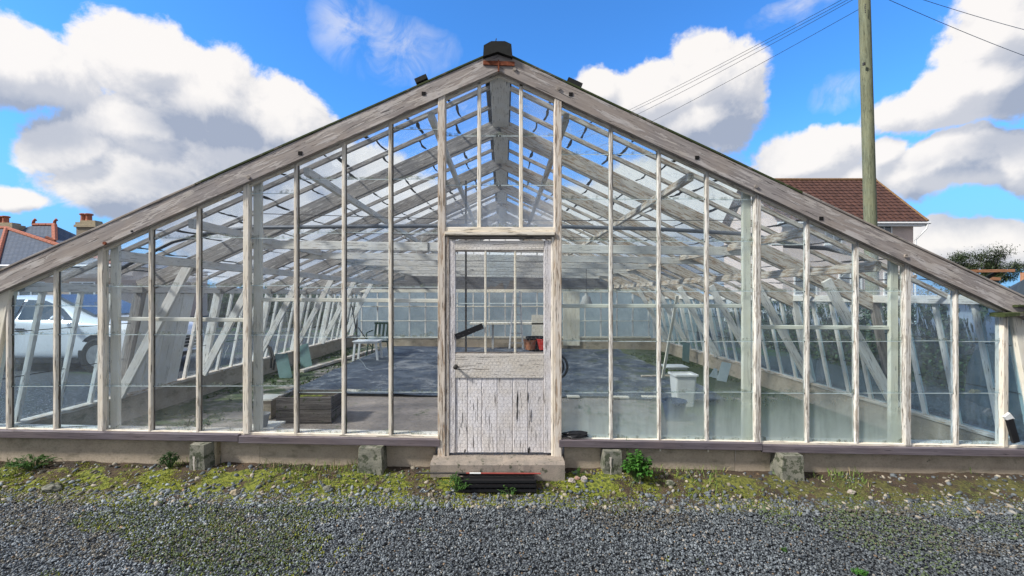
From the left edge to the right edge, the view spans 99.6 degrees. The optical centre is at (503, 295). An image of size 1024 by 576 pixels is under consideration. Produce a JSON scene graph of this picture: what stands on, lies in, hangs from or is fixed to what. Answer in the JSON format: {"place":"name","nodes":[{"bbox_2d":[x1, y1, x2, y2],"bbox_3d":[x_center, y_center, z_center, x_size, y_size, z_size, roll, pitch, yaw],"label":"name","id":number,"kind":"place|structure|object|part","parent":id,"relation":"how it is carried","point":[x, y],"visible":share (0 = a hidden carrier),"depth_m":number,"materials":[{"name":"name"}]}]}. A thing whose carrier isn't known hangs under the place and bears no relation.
{"place":"outdoors","nodes":[
{"label":"outdoors","id":0,"kind":"place"},
{"bbox_2d":[263,394,282,418],"bbox_3d":[-2.934,1.381,5.405,0.230,0.240,0.290,0,0,0],"label":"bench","id":1,"kind":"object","parent":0,"point":[269,402],"depth_m":5.31,"materials":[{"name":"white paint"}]},
{"bbox_2d":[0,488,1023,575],"bbox_3d":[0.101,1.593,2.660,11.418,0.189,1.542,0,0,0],"label":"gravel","id":2,"kind":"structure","parent":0,"point":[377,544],"depth_m":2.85,"materials":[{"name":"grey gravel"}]},
{"bbox_2d":[0,296,1023,575],"bbox_3d":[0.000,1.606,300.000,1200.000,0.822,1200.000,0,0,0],"label":"ground","id":3,"kind":"structure","parent":0,"point":[78,382],"depth_m":2.94,"materials":[{"name":"grey gravel"}]},
{"bbox_2d":[5,294,204,372],"bbox_3d":[-9.170,0.750,9.274,4.700,1.560,2.260,0,0,0],"label":"parked car","id":4,"kind":"object","parent":3,"relation":"on","point":[85,348],"visible":0.31,"depth_m":8.38,"materials":[{"name":"white paint"}]},
{"bbox_3d":[-10.085,0.265,8.512,1.130,0.390,0.213,0,0,0],"label":"side window","id":5,"kind":"part","parent":4,"relation":"part of","materials":[{"name":"grey glass"}]},
{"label":"side window","id":6,"kind":"part","parent":4,"relation":"part of","materials":[{"name":"grey glass"}]},
{"bbox_2d":[0,213,213,316],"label":"slate house","id":7,"kind":"structure","parent":3,"relation":"on","point":[18,241],"depth_m":24.19,"materials":[{"name":"grey tile"}]},
{"bbox_2d":[18,282,44,294],"bbox_3d":[-24.298,-0.201,22.240,1.419,1.049,0.120,0,0,0],"label":"window","id":8,"kind":"structure","parent":7,"relation":"in","point":[19,293],"depth_m":22.27,"materials":[{"name":"white glass"}]},
{"bbox_2d":[69,282,95,293],"bbox_3d":[-21.660,-0.201,22.240,1.419,1.049,0.120,0,0,0],"label":"window","id":9,"kind":"structure","parent":7,"relation":"in","point":[69,282],"depth_m":22.27,"materials":[{"name":"white glass"}]},
{"bbox_2d":[208,284,325,310],"bbox_3d":[-42.520,0.140,34.994,55.506,3.171,2.649,0,0,-2],"label":"clipped hedge","id":10,"kind":"object","parent":3,"relation":"on","point":[210,296],"visible":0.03,"depth_m":35.18,"materials":[{"name":"green plant"}]},
{"bbox_2d":[218,293,697,329],"bbox_3d":[-1.996,0.761,20.261,22.208,2.203,1.315,0,0,-1],"label":"clipped hedge","id":11,"kind":"object","parent":3,"relation":"on","point":[223,308],"visible":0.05,"depth_m":19.80,"materials":[{"name":"green plant"}]},
{"bbox_2d":[0,462,1022,575],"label":"moss","id":12,"kind":"object","parent":3,"relation":"on","point":[234,570],"visible":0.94,"depth_m":3.30,"materials":[{"name":"green plant"}]},
{"bbox_2d":[456,474,536,494],"bbox_3d":[-0.057,1.531,3.510,0.636,0.131,0.152,0,0,0],"label":"plastic crate","id":13,"kind":"object","parent":12,"relation":"on","point":[490,485],"visible":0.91,"depth_m":3.44,"materials":[{"name":"black plastic"}]},
{"bbox_2d":[416,472,540,473],"bbox_3d":[-0.208,1.460,3.560,1.026,0.020,0.016,0,0,0],"label":"ranging rod","id":14,"kind":"object","parent":13,"relation":"on","point":[468,473],"visible":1,"depth_m":3.55,"materials":[{"name":"metal"}]},
{"bbox_2d":[0,38,1023,480],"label":"greenhouse","id":15,"kind":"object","parent":3,"relation":"on","point":[498,412],"visible":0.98,"depth_m":3.80,"materials":[{"name":"white wood"}]},
{"bbox_2d":[252,421,285,427],"bbox_3d":[-2.246,1.224,4.067,0.260,0.018,0.265,0,0,0],"label":"shelf plank","id":16,"kind":"object","parent":15,"relation":"on","point":[273,424],"visible":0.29,"depth_m":4.09,"materials":[{"name":"white paint"}]},
{"bbox_2d":[252,411,270,426],"bbox_3d":[-2.256,1.155,4.020,0.160,0.117,0.160,0,0,0],"label":"bucket","id":17,"kind":"object","parent":16,"relation":"on","point":[266,414],"visible":0.42,"depth_m":4.00,"materials":[{"name":"grey plastic"}]},
{"bbox_2d":[267,345,275,369],"bbox_3d":[-4.058,1.077,7.541,0.227,0.424,0.076,0,0,37],"label":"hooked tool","id":18,"kind":"object","parent":15,"relation":"hanging from","point":[271,354],"visible":1,"depth_m":7.50,"materials":[{"name":"metal"}]},
{"bbox_2d":[445,241,550,453],"bbox_3d":[-0.045,0.449,3.745,0.922,1.854,0.095,0,0,0],"label":"door","id":19,"kind":"structure","parent":15,"relation":"in","point":[509,393],"depth_m":3.75,"materials":[{"name":"paint"}]},
{"bbox_2d":[562,355,568,377],"bbox_3d":[0.485,0.681,4.159,0.273,0.274,0.060,0,0,0],"label":"hose coil","id":20,"kind":"object","parent":15,"relation":"hanging from","point":[567,366],"visible":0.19,"depth_m":4.14,"materials":[{"name":"black plastic"}]},
{"bbox_2d":[580,269,591,303],"bbox_3d":[1.716,-0.210,9.000,0.310,0.900,0.305,0,0,0],"label":"pendant lamp","id":21,"kind":"object","parent":15,"relation":"hanging from","point":[586,298],"visible":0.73,"depth_m":8.93,"materials":[{"name":"grey plastic"}]},
{"bbox_2d":[1002,412,1019,442],"bbox_3d":[4.363,1.136,3.723,0.127,0.261,0.025,0,0,0],"label":"offcut strip","id":22,"kind":"object","parent":15,"relation":"on","point":[1009,418],"visible":1,"depth_m":3.71,"materials":[{"name":"black plastic"}]},
{"bbox_2d":[0,458,1023,517],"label":"soil bank","id":23,"kind":"structure","parent":3,"relation":"on","point":[923,486],"depth_m":3.54,"materials":[{"name":"green plant"}]},
{"bbox_2d":[5,454,61,469],"bbox_3d":[-3.986,1.399,3.659,0.377,0.135,0.280,0,0,0],"label":"fern clump","id":24,"kind":"object","parent":23,"relation":"on","point":[27,464],"visible":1,"depth_m":3.64,"materials":[{"name":"green plant"}]},
{"bbox_2d":[40,483,62,492],"bbox_3d":[-3.563,1.510,3.423,0.149,0.049,0.107,0,0,-18],"label":"stone","id":25,"kind":"object","parent":23,"relation":"on","point":[52,487],"visible":0.99,"depth_m":3.40,"materials":[{"name":"stone"}]},
{"bbox_2d":[157,450,179,467],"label":"fern clump","id":26,"kind":"object","parent":23,"relation":"on","point":[170,461],"visible":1,"depth_m":3.67,"materials":[{"name":"green plant"}]},
{"bbox_2d":[230,489,239,494],"bbox_3d":[-2.112,1.536,3.401,0.084,0.038,0.060,0,0,0],"label":"stone","id":27,"kind":"object","parent":23,"relation":"on","point":[234,491],"visible":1,"depth_m":3.38,"materials":[{"name":"beige stone"}]},
{"bbox_2d":[323,485,331,490],"bbox_3d":[-1.409,1.531,3.461,0.076,0.035,0.064,0,0,0],"label":"stone","id":28,"kind":"object","parent":23,"relation":"on","point":[326,487],"visible":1,"depth_m":3.44,"materials":[{"name":"stone"}]},
{"bbox_2d":[383,488,391,492],"bbox_3d":[-0.924,1.547,3.450,0.064,0.029,0.055,0,0,0],"label":"stone","id":29,"kind":"object","parent":23,"relation":"on","point":[386,490],"visible":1,"depth_m":3.44,"materials":[{"name":"stone"}]},
{"bbox_2d":[436,471,471,490],"bbox_3d":[-0.381,1.488,3.445,0.279,0.157,0.215,0,0,-29],"label":"fern clump","id":30,"kind":"object","parent":23,"relation":"on","point":[455,478],"visible":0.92,"depth_m":3.44,"materials":[{"name":"green plant"}]},
{"bbox_2d":[497,485,516,496],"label":"fern clump","id":31,"kind":"object","parent":23,"relation":"on","point":[512,493],"visible":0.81,"depth_m":3.41,"materials":[{"name":"green plant"}]},
{"bbox_2d":[0,461,1023,518],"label":"rubble","id":32,"kind":"object","parent":23,"relation":"on","point":[654,503],"visible":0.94,"depth_m":3.40,"materials":[{"name":"stone"}]},
{"bbox_2d":[568,478,575,482],"bbox_3d":[0.563,1.523,3.580,0.066,0.028,0.056,0,0,0],"label":"stone","id":33,"kind":"object","parent":23,"relation":"on","point":[571,480],"visible":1,"depth_m":3.56,"materials":[{"name":"white stone"}]},
{"bbox_2d":[572,466,585,476],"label":"fern clump","id":34,"kind":"object","parent":23,"relation":"on","point":[578,472],"visible":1,"depth_m":3.62,"materials":[{"name":"green plant"}]},
{"bbox_2d":[619,449,652,482],"bbox_3d":[1.106,1.407,3.582,0.268,0.266,0.225,0,0,0],"label":"leafy weed","id":35,"kind":"object","parent":23,"relation":"on","point":[637,465],"visible":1,"depth_m":3.55,"materials":[{"name":"green plant"}]},
{"bbox_2d":[665,480,674,485],"bbox_3d":[1.365,1.531,3.551,0.078,0.037,0.063,0,0,0],"label":"stone","id":36,"kind":"object","parent":23,"relation":"on","point":[670,482],"visible":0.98,"depth_m":3.53,"materials":[{"name":"stone"}]},
{"bbox_2d":[847,489,855,493],"bbox_3d":[2.809,1.581,3.499,0.066,0.030,0.051,0,0,0],"label":"stone","id":37,"kind":"object","parent":23,"relation":"on","point":[852,491],"visible":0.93,"depth_m":3.49,"materials":[{"name":"white stone"}]},
{"bbox_2d":[358,263,702,339],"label":"outbuilding","id":38,"kind":"structure","parent":3,"relation":"on","point":[417,321],"depth_m":16.60,"materials":[{"name":"stone"}]},
{"bbox_2d":[722,178,930,323],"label":"tiled house","id":39,"kind":"structure","parent":3,"relation":"on","point":[898,216],"depth_m":24.98,"materials":[{"name":"brown tile"}]},
{"bbox_2d":[794,277,816,294],"bbox_3d":[16.956,-0.636,24.290,1.396,1.392,0.120,0,0,0],"label":"window","id":40,"kind":"structure","parent":39,"relation":"in","point":[800,284],"depth_m":24.32,"materials":[{"name":"white glass"}]},
{"bbox_2d":[823,231,841,245],"bbox_3d":[18.522,-3.408,24.290,1.072,1.176,0.120,0,0,0],"label":"window","id":41,"kind":"structure","parent":39,"relation":"in","point":[825,233],"depth_m":24.32,"materials":[{"name":"white glass"}]},
{"bbox_2d":[838,273,861,289],"bbox_3d":[19.476,-0.636,24.290,1.396,1.392,0.120,0,0,0],"label":"window","id":42,"kind":"structure","parent":39,"relation":"in","point":[849,275],"depth_m":24.32,"materials":[{"name":"white glass"}]},
{"bbox_2d":[880,227,891,232],"bbox_3d":[21.366,-3.408,24.290,1.000,1.176,0.120,0,0,0],"label":"window","id":43,"kind":"structure","parent":39,"relation":"in","point":[889,229],"depth_m":24.32,"materials":[{"name":"white plastic"}]},
{"bbox_2d":[883,272,899,294],"bbox_3d":[21.996,-0.636,24.290,1.396,1.392,0.120,0,0,0],"label":"window","id":44,"kind":"structure","parent":39,"relation":"in","point":[884,273],"depth_m":24.32,"materials":[{"name":"white plastic"}]},
{"bbox_2d":[724,300,988,392],"bbox_3d":[8.794,0.919,10.800,1.450,1.850,12.565,0,0,4],"label":"clipped hedge","id":45,"kind":"object","parent":3,"relation":"on","point":[929,357],"visible":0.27,"depth_m":9.08,"materials":[{"name":"green plant"}]},
{"bbox_2d":[851,568,868,575],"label":"leafy weed","id":46,"kind":"object","parent":3,"relation":"on","point":[858,571],"visible":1,"depth_m":2.51,"materials":[{"name":"green plant"}]},
{"bbox_2d":[858,0,879,345],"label":"utility pole","id":47,"kind":"object","parent":3,"relation":"on","point":[867,130],"visible":0.71,"depth_m":9.91,"materials":[{"name":"brown wood"}]},
{"bbox_2d":[578,0,840,131],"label":"overhead wire","id":48,"kind":"object","parent":47,"relation":"attached to","point":[739,54],"visible":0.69,"depth_m":14.29,"materials":[{"name":"black plastic"}]},
{"bbox_2d":[582,0,846,132],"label":"overhead wire","id":49,"kind":"object","parent":47,"relation":"attached to","point":[748,52],"visible":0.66,"depth_m":14.04,"materials":[{"name":"black plastic"}]},
{"bbox_2d":[584,0,851,137],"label":"overhead wire","id":50,"kind":"object","parent":47,"relation":"attached to","point":[745,58],"visible":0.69,"depth_m":14.21,"materials":[{"name":"black plastic"}]},
{"bbox_2d":[585,10,856,152],"bbox_3d":[7.332,-9.469,24.000,0.025,5.582,28.073,0,0,-4],"label":"overhead wire","id":51,"kind":"object","parent":47,"relation":"attached to","point":[751,68],"visible":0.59,"depth_m":13.79,"materials":[{"name":"black plastic"}]},
{"bbox_2d":[890,0,1023,55],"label":"overhead wire","id":52,"kind":"object","parent":47,"relation":"attached to","point":[957,29],"visible":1,"depth_m":12.43,"materials":[{"name":"black plastic"}]},
{"bbox_2d":[925,0,1023,29],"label":"overhead wire","id":53,"kind":"object","parent":47,"relation":"attached to","point":[973,15],"visible":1,"depth_m":12.98,"materials":[{"name":"black plastic"}]},
{"bbox_2d":[913,285,1009,321],"bbox_3d":[52.045,0.623,32.015,56.591,3.211,2.661,0,0,4],"label":"clipped hedge","id":54,"kind":"object","parent":3,"relation":"on","point":[948,290],"visible":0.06,"depth_m":32.82,"materials":[{"name":"green plant"}]},
{"bbox_2d":[931,242,1023,327],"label":"windswept tree","id":55,"kind":"object","parent":3,"relation":"on","point":[995,262],"visible":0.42,"depth_m":17.98,"materials":[{"name":"green plant"}]},
{"bbox_2d":[964,279,1023,414],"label":"tarpaulin heap","id":56,"kind":"object","parent":3,"relation":"on","point":[975,373],"visible":0.21,"depth_m":6.65,"materials":[{"name":"plastic"}]},
{"bbox_2d":[972,269,1023,280],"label":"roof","id":57,"kind":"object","parent":3,"relation":"on","point":[990,276],"visible":0.27,"depth_m":11.55,"materials":[{"name":"brown wood"}]},
{"bbox_2d":[0,0,1023,295],"label":"sky","id":58,"kind":"structure","parent":0,"point":[110,109],"materials":[{"name":"blue"}]},
{"bbox_2d":[121,346,914,447],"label":"floor","id":59,"kind":"structure","parent":0,"point":[411,412],"depth_m":6.04,"materials":[{"name":"grey concrete"}]},
{"bbox_2d":[275,353,291,377],"bbox_3d":[-4.011,1.292,7.887,0.377,0.468,0.146,0,0,0],"label":"glass sheet","id":60,"kind":"object","parent":59,"relation":"on","point":[283,365],"visible":0.86,"depth_m":7.88,"materials":[{"name":"teal glass"}]},
{"bbox_2d":[300,343,311,367],"bbox_3d":[-4.137,1.262,9.045,0.317,0.530,0.138,0,0,-5],"label":"glass sheet","id":61,"kind":"object","parent":59,"relation":"on","point":[305,359],"visible":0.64,"depth_m":9.04,"materials":[{"name":"teal glass"}]},
{"bbox_2d":[276,389,341,422],"bbox_3d":[-2.363,1.349,5.333,0.651,0.309,0.445,0,0,0],"label":"wooden crate","id":62,"kind":"object","parent":59,"relation":"on","point":[320,407],"visible":0.71,"depth_m":5.11,"materials":[{"name":"brown wood"}]},
{"bbox_2d":[300,348,379,372],"bbox_3d":[-3.688,1.460,10.121,0.120,0.050,3.577,0,0,7],"label":"plank","id":63,"kind":"object","parent":59,"relation":"on","point":[310,368],"visible":0.77,"depth_m":9.29,"materials":[{"name":"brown wood"}]},
{"bbox_2d":[352,306,371,346],"bbox_3d":[-3.793,0.878,11.415,0.312,1.235,0.818,0,0,6],"label":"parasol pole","id":64,"kind":"object","parent":59,"relation":"on","point":[358,327],"visible":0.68,"depth_m":11.34,"materials":[{"name":"metal"}]},
{"bbox_2d":[465,181,466,351],"bbox_3d":[-0.427,0.120,4.900,0.022,2.840,0.022,0,0,0],"label":"steel pole","id":65,"kind":"object","parent":59,"relation":"on","point":[465,268],"visible":0.52,"depth_m":4.89,"materials":[{"name":"metal"}]},
{"bbox_2d":[283,346,724,398],"bbox_3d":[0.020,1.511,9.560,6.806,0.121,6.180,0,0,0],"label":"ground membrane","id":66,"kind":"object","parent":59,"relation":"on","point":[415,367],"visible":0.59,"depth_m":8.23,"materials":[{"name":"grey fabric"}]},
{"bbox_2d":[352,339,382,360],"bbox_3d":[-3.162,1.268,10.066,0.605,0.462,0.420,0,0,0],"label":"plastic table","id":67,"kind":"object","parent":66,"relation":"on","point":[359,342],"visible":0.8,"depth_m":9.89,"materials":[{"name":"white plastic"}]},
{"bbox_2d":[366,322,388,356],"bbox_3d":[-3.076,1.092,10.853,0.592,0.817,0.625,0,0,0],"label":"garden chair","id":68,"kind":"object","parent":66,"relation":"on","point":[383,330],"visible":0.55,"depth_m":11.02,"materials":[{"name":"green wood"}]},
{"bbox_2d":[470,322,542,348],"bbox_3d":[0.100,1.148,12.300,2.091,0.783,0.500,0,0,0],"label":"work bench","id":69,"kind":"object","parent":66,"relation":"on","point":[499,323],"visible":0.52,"depth_m":12.05,"materials":[{"name":"white paint"}]},
{"bbox_2d":[532,315,542,335],"bbox_3d":[0.958,0.875,12.100,0.348,0.672,0.100,0,0,0],"label":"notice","id":70,"kind":"object","parent":69,"relation":"hanging from","point":[536,319],"visible":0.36,"depth_m":12.05,"materials":[{"name":"white paper"}]},
{"bbox_2d":[509,291,523,348],"bbox_3d":[0.305,0.591,11.000,0.372,1.434,0.832,0,0,0],"label":"stepladder","id":71,"kind":"object","parent":66,"relation":"on","point":[521,333],"visible":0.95,"depth_m":10.93,"materials":[{"name":"silver metal"}]},
{"bbox_2d":[523,339,535,349],"bbox_3d":[0.667,1.245,11.000,0.336,0.242,0.336,0,0,0],"label":"plant pot","id":72,"kind":"object","parent":66,"relation":"on","point":[530,345],"visible":0.88,"depth_m":10.88,"materials":[{"name":"ceramic"}]},
{"bbox_2d":[526,336,542,351],"bbox_3d":[0.845,1.243,11.200,0.556,0.362,0.556,0,0,0],"label":"plant pot","id":73,"kind":"object","parent":66,"relation":"on","point":[532,339],"visible":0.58,"depth_m":11.01,"materials":[{"name":"black plastic"}]},
{"bbox_2d":[537,339,542,349],"bbox_3d":[1.031,1.218,10.900,0.416,0.272,0.416,0,0,0],"label":"plant pot","id":74,"kind":"object","parent":66,"relation":"on","point":[539,342],"visible":0.33,"depth_m":10.78,"materials":[{"name":"red plastic"}]},
{"bbox_2d":[567,395,579,397],"bbox_3d":[1.051,1.524,6.550,0.184,0.025,0.090,1,0,0],"label":"plank","id":75,"kind":"object","parent":66,"relation":"on","point":[573,396],"visible":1,"depth_m":6.50,"materials":[{"name":"white paint"}]},
{"bbox_2d":[613,396,628,398],"bbox_3d":[1.767,1.534,6.550,0.242,0.025,0.090,1,0,0],"label":"plank","id":76,"kind":"object","parent":66,"relation":"on","point":[623,397],"visible":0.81,"depth_m":6.51,"materials":[{"name":"white paint"}]},
{"bbox_2d":[641,395,655,397],"bbox_3d":[2.217,1.540,6.592,0.224,0.025,0.090,1,0,0],"label":"plank","id":77,"kind":"object","parent":66,"relation":"on","point":[651,396],"visible":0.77,"depth_m":6.56,"materials":[{"name":"white paint"}]},
{"bbox_2d":[641,375,669,376],"bbox_3d":[2.937,1.550,8.380,0.573,0.026,0.050,1,0,-7],"label":"plank","id":78,"kind":"object","parent":66,"relation":"on","point":[651,375],"visible":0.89,"depth_m":8.34,"materials":[{"name":"brown wood"}]},
{"bbox_2d":[661,295,678,377],"bbox_3d":[3.028,0.790,7.907,0.050,1.696,0.031,0,21,-3],"label":"prop batten","id":79,"kind":"object","parent":66,"relation":"on","point":[669,337],"visible":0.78,"depth_m":7.88,"materials":[{"name":"white paint"}]},
{"bbox_2d":[130,349,911,438],"bbox_3d":[0.056,1.523,7.988,8.957,0.181,8.079,0,0,0],"label":"ground cover","id":80,"kind":"object","parent":59,"relation":"on","point":[589,412],"visible":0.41,"depth_m":6.64,"materials":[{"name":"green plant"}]},
{"bbox_2d":[661,397,686,417],"bbox_3d":[2.165,1.448,5.505,0.316,0.242,0.316,0,0,0],"label":"bucket","id":81,"kind":"object","parent":59,"relation":"on","point":[675,406],"visible":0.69,"depth_m":5.41,"materials":[{"name":"grey plastic"}]},
{"bbox_2d":[661,364,688,369],"bbox_3d":[3.738,1.560,9.483,0.480,0.060,0.390,0,0,0],"label":"tray","id":82,"kind":"object","parent":59,"relation":"on","point":[676,366],"visible":0.86,"depth_m":9.35,"materials":[{"name":"white plastic"}]},
{"bbox_2d":[668,371,698,406],"bbox_3d":[2.581,1.346,6.234,0.348,0.458,0.288,0,0,0],"label":"waste bin","id":83,"kind":"object","parent":59,"relation":"on","point":[680,381],"visible":0.91,"depth_m":6.12,"materials":[{"name":"white plastic"}]},
{"bbox_2d":[682,342,689,362],"bbox_3d":[4.245,1.318,10.078,0.242,0.482,0.099,0,0,-7],"label":"glass sheet","id":84,"kind":"object","parent":59,"relation":"on","point":[685,351],"visible":0.86,"depth_m":10.08,"materials":[{"name":"teal glass"}]},
{"bbox_2d":[709,368,717,378],"bbox_3d":[3.875,1.437,7.983,0.237,0.189,0.091,0,0,-16],"label":"glass sheet","id":85,"kind":"object","parent":59,"relation":"on","point":[714,373],"visible":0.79,"depth_m":7.98,"materials":[{"name":"glass"}]},
{"bbox_2d":[717,362,730,381],"bbox_3d":[3.935,1.359,7.729,0.377,0.345,0.111,0,0,-41],"label":"glass sheet","id":86,"kind":"object","parent":59,"relation":"on","point":[724,370],"visible":1,"depth_m":7.72,"materials":[{"name":"glass"}]},
{"bbox_2d":[562,431,588,437],"bbox_3d":[0.622,1.202,3.771,0.247,0.052,0.080,0,0,0],"label":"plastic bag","id":87,"kind":"object","parent":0,"point":[575,434],"visible":0.99,"depth_m":3.75,"materials":[{"name":"black plastic"}]}
]}

